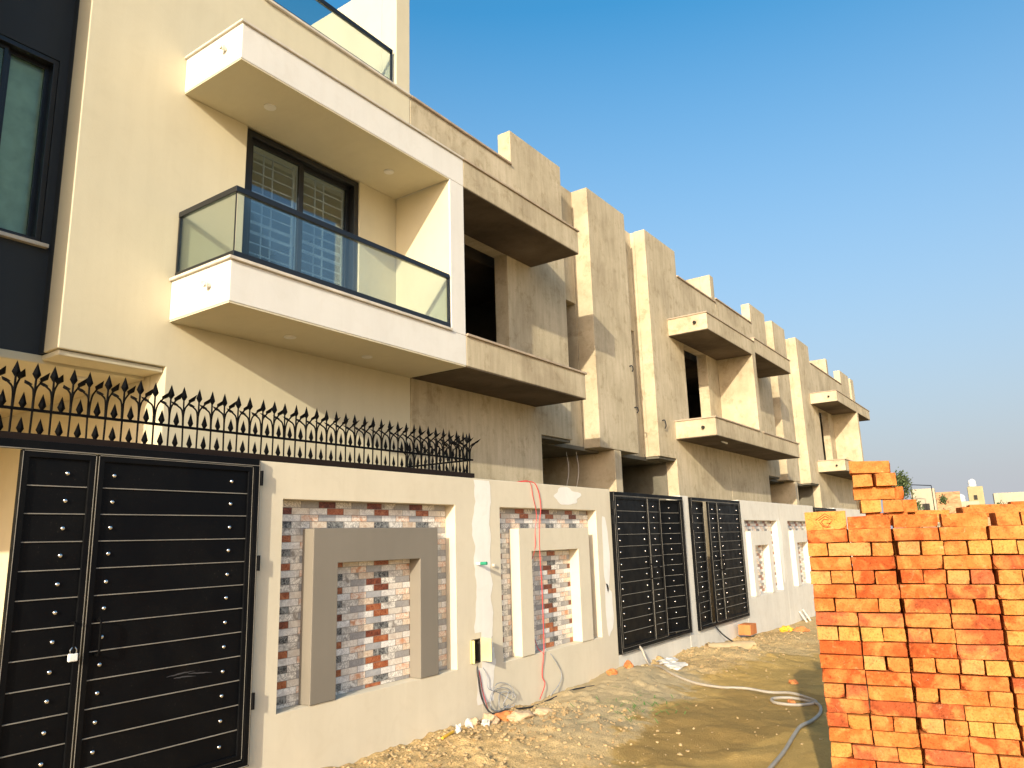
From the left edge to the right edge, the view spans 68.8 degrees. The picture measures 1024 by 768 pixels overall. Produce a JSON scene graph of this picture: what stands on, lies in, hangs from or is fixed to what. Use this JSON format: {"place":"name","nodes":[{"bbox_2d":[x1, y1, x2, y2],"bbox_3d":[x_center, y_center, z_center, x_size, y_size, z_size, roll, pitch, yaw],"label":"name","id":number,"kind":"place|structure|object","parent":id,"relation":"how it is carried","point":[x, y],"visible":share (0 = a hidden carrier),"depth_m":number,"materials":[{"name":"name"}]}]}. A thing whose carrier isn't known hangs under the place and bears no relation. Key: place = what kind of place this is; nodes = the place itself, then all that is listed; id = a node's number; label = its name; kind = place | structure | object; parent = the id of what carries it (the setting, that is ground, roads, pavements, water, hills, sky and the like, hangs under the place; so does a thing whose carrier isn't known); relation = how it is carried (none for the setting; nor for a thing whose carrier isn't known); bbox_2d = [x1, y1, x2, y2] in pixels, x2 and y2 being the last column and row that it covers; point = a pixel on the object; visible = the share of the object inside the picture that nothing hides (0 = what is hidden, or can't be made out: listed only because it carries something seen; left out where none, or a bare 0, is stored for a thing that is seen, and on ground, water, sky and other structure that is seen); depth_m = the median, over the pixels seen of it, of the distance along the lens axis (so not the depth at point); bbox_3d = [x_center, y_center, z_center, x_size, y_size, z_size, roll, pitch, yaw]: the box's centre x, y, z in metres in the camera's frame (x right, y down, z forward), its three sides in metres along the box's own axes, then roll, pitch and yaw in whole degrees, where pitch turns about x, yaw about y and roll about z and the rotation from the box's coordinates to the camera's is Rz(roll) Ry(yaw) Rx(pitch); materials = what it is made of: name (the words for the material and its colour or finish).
{"place":"outdoors","nodes":[
{"label":"outdoors","id":0,"kind":"place"},
{"bbox_2d":[323,616,874,767],"bbox_3d":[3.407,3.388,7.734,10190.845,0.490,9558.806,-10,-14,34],"label":"ground","id":1,"kind":"structure","parent":0,"point":[748,745],"depth_m":7.08,"materials":[{"name":"brown soil"}]},
{"bbox_2d":[0,0,465,636],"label":"painted house","id":2,"kind":"structure","parent":1,"relation":"on","point":[172,172],"depth_m":6.66,"materials":[{"name":"beige paint"}]},
{"bbox_2d":[0,34,58,241],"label":"window frame","id":3,"kind":"structure","parent":2,"relation":"in","point":[28,77],"depth_m":5.96,"materials":[{"name":"black metal"}]},
{"bbox_2d":[242,128,358,290],"bbox_3d":[-2.192,-1.519,7.716,0.160,1.738,1.466,-10,-14,34],"label":"window frame","id":4,"kind":"structure","parent":2,"relation":"in","point":[348,263],"depth_m":7.82,"materials":[{"name":"black metal"}]},
{"bbox_2d":[245,461,481,767],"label":"boundary wall","id":5,"kind":"structure","parent":1,"relation":"on","point":[365,634],"depth_m":6.33,"materials":[{"name":"beige paint"}]},
{"bbox_2d":[0,360,479,477],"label":"spiked fence","id":6,"kind":"object","parent":5,"relation":"on","point":[39,435],"visible":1,"depth_m":5.41,"materials":[{"name":"black metal"}]},
{"bbox_2d":[262,95,638,491],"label":"concrete house","id":7,"kind":"structure","parent":1,"relation":"on","point":[538,387],"depth_m":10.97,"materials":[{"name":"beige concrete"}]},
{"bbox_2d":[472,479,618,717],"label":"boundary wall","id":8,"kind":"structure","parent":1,"relation":"on","point":[580,644],"depth_m":8.63,"materials":[{"name":"beige paint"}]},
{"bbox_2d":[333,629,828,767],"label":"soil clods","id":9,"kind":"object","parent":1,"relation":"on","point":[495,728],"visible":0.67,"depth_m":6.58,"materials":[{"name":"brown soil"}]},
{"bbox_2d":[619,634,690,666],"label":"gate sill","id":10,"kind":"structure","parent":1,"relation":"on","point":[670,648],"depth_m":10.72,"materials":[{"name":"beige concrete"}]},
{"bbox_2d":[609,491,692,653],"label":"metal gate","id":11,"kind":"structure","parent":10,"relation":"on","point":[652,591],"depth_m":10.77,"materials":[{"name":"black metal"}]},
{"bbox_2d":[666,496,698,646],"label":"gate pier","id":12,"kind":"structure","parent":1,"relation":"on","point":[694,637],"depth_m":12.06,"materials":[{"name":"beige paint"}]},
{"bbox_2d":[621,229,763,634],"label":"concrete house","id":13,"kind":"structure","parent":1,"relation":"on","point":[677,325],"depth_m":15.29,"materials":[{"name":"beige concrete"}]},
{"bbox_2d":[698,617,748,646],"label":"gate sill","id":14,"kind":"structure","parent":1,"relation":"on","point":[729,630],"depth_m":12.80,"materials":[{"name":"beige concrete"}]},
{"bbox_2d":[639,646,821,767],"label":"hose","id":15,"kind":"object","parent":1,"relation":"on","point":[809,701],"visible":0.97,"depth_m":8.09,"materials":[{"name":"white plastic"}]},
{"bbox_2d":[685,298,799,504],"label":"concrete house","id":16,"kind":"structure","parent":1,"relation":"on","point":[769,472],"depth_m":20.11,"materials":[{"name":"beige concrete"}]},
{"bbox_2d":[733,500,790,635],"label":"boundary wall","id":17,"kind":"structure","parent":1,"relation":"on","point":[768,597],"depth_m":15.41,"materials":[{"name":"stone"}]},
{"bbox_2d":[779,503,815,623],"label":"boundary wall","id":18,"kind":"structure","parent":1,"relation":"on","point":[797,561],"depth_m":17.23,"materials":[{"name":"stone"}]},
{"bbox_2d":[785,337,863,508],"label":"concrete house","id":19,"kind":"structure","parent":1,"relation":"on","point":[819,484],"depth_m":24.64,"materials":[{"name":"beige concrete"}]},
{"bbox_2d":[819,370,869,509],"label":"concrete house","id":20,"kind":"structure","parent":1,"relation":"on","point":[840,381],"depth_m":28.33,"materials":[{"name":"beige concrete"}]},
{"bbox_2d":[811,529,1023,767],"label":"brick stack","id":21,"kind":"object","parent":1,"relation":"on","point":[901,601],"visible":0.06,"depth_m":4.51,"materials":[{"name":"brick"}]},
{"bbox_2d":[866,512,907,525],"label":"brick","id":22,"kind":"object","parent":21,"relation":"on","point":[889,514],"visible":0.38,"depth_m":4.53,"materials":[{"name":"brick"}]},
{"bbox_2d":[859,500,881,513],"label":"brick","id":23,"kind":"object","parent":22,"relation":"on","point":[869,506],"visible":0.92,"depth_m":4.55,"materials":[{"name":"brick"}]},
{"bbox_2d":[852,487,894,499],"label":"brick","id":24,"kind":"object","parent":23,"relation":"on","point":[874,493],"visible":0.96,"depth_m":4.58,"materials":[{"name":"brick"}]},
{"bbox_2d":[872,473,896,486],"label":"brick","id":25,"kind":"object","parent":24,"relation":"on","point":[883,479],"visible":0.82,"depth_m":4.53,"materials":[{"name":"brick"}]},
{"bbox_2d":[849,461,890,475],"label":"brick","id":26,"kind":"object","parent":25,"relation":"on","point":[864,467],"visible":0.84,"depth_m":4.64,"materials":[{"name":"brick"}]},
{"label":"brick","id":27,"kind":"object","parent":1,"relation":"on","visible":0},
{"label":"brick","id":28,"kind":"object","parent":27,"relation":"on","visible":0},
{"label":"brick","id":29,"kind":"object","parent":28,"relation":"on","visible":0},
{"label":"brick","id":30,"kind":"object","parent":29,"relation":"on","visible":0},
{"bbox_2d":[923,760,970,767],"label":"brick","id":31,"kind":"object","parent":30,"relation":"on","point":[927,765],"visible":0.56,"depth_m":4.11,"materials":[{"name":"brick"}]},
{"bbox_2d":[923,748,973,767],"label":"brick","id":32,"kind":"object","parent":31,"relation":"on","point":[949,757],"visible":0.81,"depth_m":4.09,"materials":[{"name":"brick"}]},
{"bbox_2d":[919,729,969,751],"bbox_3d":[2.406,1.982,4.162,0.236,0.080,0.116,-6,-13,23],"label":"brick","id":33,"kind":"object","parent":32,"relation":"on","point":[942,741],"visible":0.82,"depth_m":4.11,"materials":[{"name":"brick"}]},
{"bbox_2d":[918,717,944,733],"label":"brick","id":34,"kind":"object","parent":33,"relation":"on","point":[931,725],"visible":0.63,"depth_m":4.15,"materials":[{"name":"brick"}]},
{"bbox_2d":[915,700,964,719],"bbox_3d":[2.394,1.824,4.188,0.236,0.080,0.116,-7,-13,23],"label":"brick","id":35,"kind":"object","parent":34,"relation":"on","point":[938,710],"visible":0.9,"depth_m":4.14,"materials":[{"name":"brick"}]},
{"bbox_2d":[915,687,938,702],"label":"brick","id":36,"kind":"object","parent":35,"relation":"on","point":[926,694],"visible":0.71,"depth_m":4.18,"materials":[{"name":"brick"}]},
{"bbox_2d":[911,670,959,688],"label":"brick","id":37,"kind":"object","parent":36,"relation":"on","point":[935,680],"visible":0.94,"depth_m":4.18,"materials":[{"name":"brick"}]},
{"bbox_2d":[934,658,959,672],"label":"brick","id":38,"kind":"object","parent":37,"relation":"on","point":[946,665],"visible":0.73,"depth_m":4.16,"materials":[{"name":"brick"}]},
{"bbox_2d":[908,640,957,657],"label":"brick","id":39,"kind":"object","parent":38,"relation":"on","point":[931,650],"visible":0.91,"depth_m":4.21,"materials":[{"name":"brick"}]},
{"bbox_2d":[929,627,955,642],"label":"brick","id":40,"kind":"object","parent":39,"relation":"on","point":[942,635],"visible":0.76,"depth_m":4.19,"materials":[{"name":"brick"}]},
{"bbox_2d":[903,611,950,627],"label":"brick","id":41,"kind":"object","parent":40,"relation":"on","point":[937,620],"visible":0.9,"depth_m":4.24,"materials":[{"name":"brick"}]},
{"bbox_2d":[903,598,950,612],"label":"brick","id":42,"kind":"object","parent":41,"relation":"on","point":[926,605],"visible":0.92,"depth_m":4.26,"materials":[{"name":"brick"}]},
{"bbox_2d":[899,583,945,597],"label":"brick","id":43,"kind":"object","parent":42,"relation":"on","point":[915,590],"visible":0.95,"depth_m":4.28,"materials":[{"name":"brick"}]},
{"bbox_2d":[899,569,923,582],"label":"brick","id":44,"kind":"object","parent":43,"relation":"on","point":[910,575],"visible":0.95,"depth_m":4.32,"materials":[{"name":"brick"}]},
{"bbox_2d":[896,555,942,568],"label":"brick","id":45,"kind":"object","parent":44,"relation":"on","point":[918,561],"visible":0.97,"depth_m":4.31,"materials":[{"name":"brick"}]},
{"bbox_2d":[896,541,919,554],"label":"brick","id":46,"kind":"object","parent":45,"relation":"on","point":[908,547],"visible":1,"depth_m":4.34,"materials":[{"name":"brick"}]},
{"bbox_2d":[893,527,938,540],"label":"brick","id":47,"kind":"object","parent":46,"relation":"on","point":[912,534],"visible":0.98,"depth_m":4.34,"materials":[{"name":"brick"}]},
{"bbox_2d":[892,514,937,527],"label":"brick","id":48,"kind":"object","parent":47,"relation":"on","point":[914,520],"visible":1,"depth_m":4.36,"materials":[{"name":"brick"}]},
{"bbox_2d":[274,0,1023,528],"label":"sky","id":49,"kind":"structure","parent":0,"point":[850,173],"materials":[{"name":"blue"}]},
{"bbox_2d":[688,497,749,630],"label":"metal gate","id":50,"kind":"structure","parent":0,"point":[728,571],"depth_m":13.09,"materials":[{"name":"black metal"}]},
{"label":"brick","id":51,"kind":"object","parent":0,"visible":0},
{"bbox_2d":[970,750,998,767],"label":"brick","id":52,"kind":"object","parent":51,"relation":"on","point":[983,760],"visible":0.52,"depth_m":4.02,"materials":[{"name":"brick"}]},
{"bbox_2d":[968,733,1020,755],"bbox_3d":[2.619,1.958,4.065,0.234,0.078,0.114,-7,-13,25],"label":"brick","id":53,"kind":"object","parent":52,"relation":"on","point":[995,745],"visible":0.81,"depth_m":4.02,"materials":[{"name":"brick"}]},
{"bbox_2d":[965,718,994,737],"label":"brick","id":54,"kind":"object","parent":53,"relation":"on","point":[980,729],"visible":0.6,"depth_m":4.06,"materials":[{"name":"brick"}]},
{"bbox_2d":[963,705,1014,723],"bbox_3d":[2.609,1.799,4.093,0.234,0.078,0.115,-7,-13,24],"label":"brick","id":55,"kind":"object","parent":54,"relation":"on","point":[990,713],"visible":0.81,"depth_m":4.04,"materials":[{"name":"brick"}]},
{"bbox_2d":[938,688,989,705],"bbox_3d":[2.510,1.736,4.159,0.235,0.078,0.115,-7,-13,24],"label":"brick","id":56,"kind":"object","parent":55,"relation":"on","point":[960,696],"visible":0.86,"depth_m":4.11,"materials":[{"name":"brick"}]},
{"bbox_2d":[957,672,1009,691],"bbox_3d":[2.604,1.647,4.130,0.233,0.078,0.111,-7,-13,23],"label":"brick","id":57,"kind":"object","parent":56,"relation":"on","point":[977,682],"visible":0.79,"depth_m":4.09,"materials":[{"name":"brick"}]},
{"bbox_2d":[958,659,984,674],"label":"brick","id":58,"kind":"object","parent":57,"relation":"on","point":[966,666],"visible":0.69,"depth_m":4.12,"materials":[{"name":"brick"}]},
{"bbox_2d":[955,643,1006,659],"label":"brick","id":59,"kind":"object","parent":58,"relation":"on","point":[982,651],"visible":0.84,"depth_m":4.12,"materials":[{"name":"brick"}]},
{"bbox_2d":[953,628,1003,643],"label":"brick","id":60,"kind":"object","parent":59,"relation":"on","point":[978,636],"visible":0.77,"depth_m":4.13,"materials":[{"name":"brick"}]},
{"bbox_2d":[950,613,1000,628],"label":"brick","id":61,"kind":"object","parent":60,"relation":"on","point":[972,621],"visible":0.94,"depth_m":4.15,"materials":[{"name":"brick"}]},
{"bbox_2d":[949,599,975,612],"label":"brick","id":62,"kind":"object","parent":61,"relation":"on","point":[961,605],"visible":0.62,"depth_m":4.19,"materials":[{"name":"brick"}]},
{"bbox_2d":[945,584,994,598],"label":"brick","id":63,"kind":"object","parent":62,"relation":"on","point":[967,591],"visible":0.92,"depth_m":4.19,"materials":[{"name":"brick"}]},
{"bbox_2d":[944,569,969,583],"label":"brick","id":64,"kind":"object","parent":63,"relation":"on","point":[957,576],"visible":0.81,"depth_m":4.23,"materials":[{"name":"brick"}]},
{"bbox_2d":[942,554,991,568],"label":"brick","id":65,"kind":"object","parent":64,"relation":"on","point":[978,561],"visible":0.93,"depth_m":4.21,"materials":[{"name":"brick"}]},
{"bbox_2d":[943,540,967,554],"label":"brick","id":66,"kind":"object","parent":65,"relation":"on","point":[959,547],"visible":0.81,"depth_m":4.25,"materials":[{"name":"brick"}]},
{"bbox_2d":[938,526,986,539],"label":"brick","id":67,"kind":"object","parent":66,"relation":"on","point":[965,533],"visible":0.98,"depth_m":4.24,"materials":[{"name":"brick"}]},
{"bbox_2d":[939,512,987,526],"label":"brick","id":68,"kind":"object","parent":67,"relation":"on","point":[963,519],"visible":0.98,"depth_m":4.26,"materials":[{"name":"brick"}]},
{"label":"brick","id":69,"kind":"object","parent":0,"visible":0},
{"bbox_2d":[831,754,875,767],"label":"brick","id":70,"kind":"object","parent":69,"relation":"on","point":[846,762],"visible":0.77,"depth_m":4.27,"materials":[{"name":"brick"}]},
{"bbox_2d":[852,742,898,761],"bbox_3d":[2.078,2.100,4.279,0.234,0.077,0.116,-7,-13,25],"label":"brick","id":71,"kind":"object","parent":70,"relation":"on","point":[873,751],"visible":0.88,"depth_m":4.23,"materials":[{"name":"brick"}]},
{"bbox_2d":[829,726,872,743],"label":"brick","id":72,"kind":"object","parent":71,"relation":"on","point":[843,734],"visible":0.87,"depth_m":4.30,"materials":[{"name":"brick"}]},
{"bbox_2d":[826,712,848,726],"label":"brick","id":73,"kind":"object","parent":72,"relation":"on","point":[837,719],"visible":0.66,"depth_m":4.34,"materials":[{"name":"brick"}]},
{"bbox_2d":[825,696,869,713],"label":"brick","id":74,"kind":"object","parent":73,"relation":"on","point":[843,705],"visible":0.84,"depth_m":4.34,"materials":[{"name":"brick"}]},
{"bbox_2d":[846,683,867,699],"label":"brick","id":75,"kind":"object","parent":74,"relation":"on","point":[857,691],"visible":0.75,"depth_m":4.32,"materials":[{"name":"brick"}]},
{"bbox_2d":[822,668,865,683],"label":"brick","id":76,"kind":"object","parent":75,"relation":"on","point":[854,676],"visible":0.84,"depth_m":4.37,"materials":[{"name":"brick"}]},
{"bbox_2d":[819,653,863,669],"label":"brick","id":77,"kind":"object","parent":76,"relation":"on","point":[842,661],"visible":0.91,"depth_m":4.38,"materials":[{"name":"brick"}]},
{"bbox_2d":[819,639,862,654],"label":"brick","id":78,"kind":"object","parent":77,"relation":"on","point":[838,646],"visible":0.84,"depth_m":4.40,"materials":[{"name":"brick"}]},
{"bbox_2d":[839,625,859,640],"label":"brick","id":79,"kind":"object","parent":78,"relation":"on","point":[849,633],"visible":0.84,"depth_m":4.39,"materials":[{"name":"brick"}]},
{"bbox_2d":[816,611,858,625],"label":"brick","id":80,"kind":"object","parent":79,"relation":"on","point":[836,618],"visible":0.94,"depth_m":4.44,"materials":[{"name":"brick"}]},
{"bbox_2d":[835,597,878,611],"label":"brick","id":81,"kind":"object","parent":80,"relation":"on","point":[855,604],"visible":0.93,"depth_m":4.40,"materials":[{"name":"brick"}]},
{"bbox_2d":[813,583,855,597],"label":"brick","id":82,"kind":"object","parent":81,"relation":"on","point":[839,590],"visible":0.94,"depth_m":4.46,"materials":[{"name":"brick"}]},
{"bbox_2d":[831,570,852,582],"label":"brick","id":83,"kind":"object","parent":82,"relation":"on","point":[841,576],"visible":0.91,"depth_m":4.46,"materials":[{"name":"brick"}]},
{"bbox_2d":[809,557,851,569],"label":"brick","id":84,"kind":"object","parent":83,"relation":"on","point":[830,563],"visible":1,"depth_m":4.50,"materials":[{"name":"brick"}]},
{"bbox_2d":[808,543,828,555],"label":"brick","id":85,"kind":"object","parent":84,"relation":"on","point":[818,549],"visible":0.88,"depth_m":4.54,"materials":[{"name":"brick"}]},
{"bbox_2d":[806,529,847,542],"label":"brick","id":86,"kind":"object","parent":85,"relation":"on","point":[826,536],"visible":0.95,"depth_m":4.54,"materials":[{"name":"brick"}]},
{"bbox_2d":[804,511,846,530],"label":"brick","id":87,"kind":"object","parent":86,"relation":"on","point":[829,520],"visible":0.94,"depth_m":4.57,"materials":[{"name":"brick"}]},
{"bbox_2d":[873,728,919,747],"bbox_3d":[2.184,2.009,4.250,0.233,0.079,0.114,-8,-13,24],"label":"brick","id":88,"kind":"object","parent":71,"relation":"on","point":[896,739],"visible":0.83,"depth_m":4.20,"materials":[{"name":"brick"}]},
{"bbox_2d":[870,710,893,730],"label":"brick","id":89,"kind":"object","parent":88,"relation":"on","point":[881,723],"visible":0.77,"depth_m":4.24,"materials":[{"name":"brick"}]},
{"bbox_2d":[869,699,915,716],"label":"brick","id":90,"kind":"object","parent":89,"relation":"on","point":[892,708],"visible":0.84,"depth_m":4.24,"materials":[{"name":"brick"}]},
{"bbox_2d":[867,684,912,701],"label":"brick","id":91,"kind":"object","parent":90,"relation":"on","point":[891,693],"visible":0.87,"depth_m":4.26,"materials":[{"name":"brick"}]},
{"bbox_2d":[865,669,911,686],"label":"brick","id":92,"kind":"object","parent":91,"relation":"on","point":[887,677],"visible":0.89,"depth_m":4.27,"materials":[{"name":"brick"}]},
{"bbox_2d":[885,656,909,671],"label":"brick","id":93,"kind":"object","parent":92,"relation":"on","point":[897,664],"visible":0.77,"depth_m":4.27,"materials":[{"name":"brick"}]},
{"bbox_2d":[862,640,907,656],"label":"brick","id":94,"kind":"object","parent":93,"relation":"on","point":[890,648],"visible":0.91,"depth_m":4.30,"materials":[{"name":"brick"}]},
{"bbox_2d":[860,626,883,641],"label":"brick","id":95,"kind":"object","parent":94,"relation":"on","point":[871,634],"visible":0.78,"depth_m":4.34,"materials":[{"name":"brick"}]},
{"bbox_2d":[858,612,903,627],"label":"brick","id":96,"kind":"object","parent":95,"relation":"on","point":[881,619],"visible":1,"depth_m":4.33,"materials":[{"name":"brick"}]},
{"bbox_2d":[878,598,900,611],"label":"brick","id":97,"kind":"object","parent":96,"relation":"on","point":[888,604],"visible":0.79,"depth_m":4.34,"materials":[{"name":"brick"}]},
{"bbox_2d":[855,584,899,597],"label":"brick","id":98,"kind":"object","parent":97,"relation":"on","point":[877,591],"visible":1,"depth_m":4.37,"materials":[{"name":"brick"}]},
{"bbox_2d":[853,570,874,583],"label":"brick","id":99,"kind":"object","parent":98,"relation":"on","point":[863,576],"visible":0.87,"depth_m":4.42,"materials":[{"name":"brick"}]},
{"bbox_2d":[851,556,895,569],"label":"brick","id":100,"kind":"object","parent":99,"relation":"on","point":[875,563],"visible":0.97,"depth_m":4.41,"materials":[{"name":"brick"}]},
{"bbox_2d":[828,542,870,555],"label":"brick","id":101,"kind":"object","parent":100,"relation":"on","point":[852,549],"visible":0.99,"depth_m":4.46,"materials":[{"name":"brick"}]},
{"bbox_2d":[871,542,893,555],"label":"brick","id":102,"kind":"object","parent":100,"relation":"on","point":[881,548],"visible":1,"depth_m":4.39,"materials":[{"name":"brick"}]},
{"bbox_2d":[848,528,891,541],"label":"brick","id":103,"kind":"object","parent":102,"relation":"on","point":[871,535],"visible":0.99,"depth_m":4.43,"materials":[{"name":"brick"}]},
{"bbox_2d":[847,515,890,528],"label":"brick","id":104,"kind":"object","parent":103,"relation":"on","point":[868,522],"visible":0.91,"depth_m":4.46,"materials":[{"name":"brick"}]},
{"bbox_3d":[-2.699,2.945,4.125,0.248,0.900,2.628,-10,-14,34],"label":"gate sill","id":105,"kind":"object","parent":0,"visible":0},
{"bbox_2d":[0,437,263,767],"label":"metal gate","id":106,"kind":"structure","parent":105,"relation":"on","point":[131,575],"depth_m":4.68,"materials":[{"name":"black metal"}]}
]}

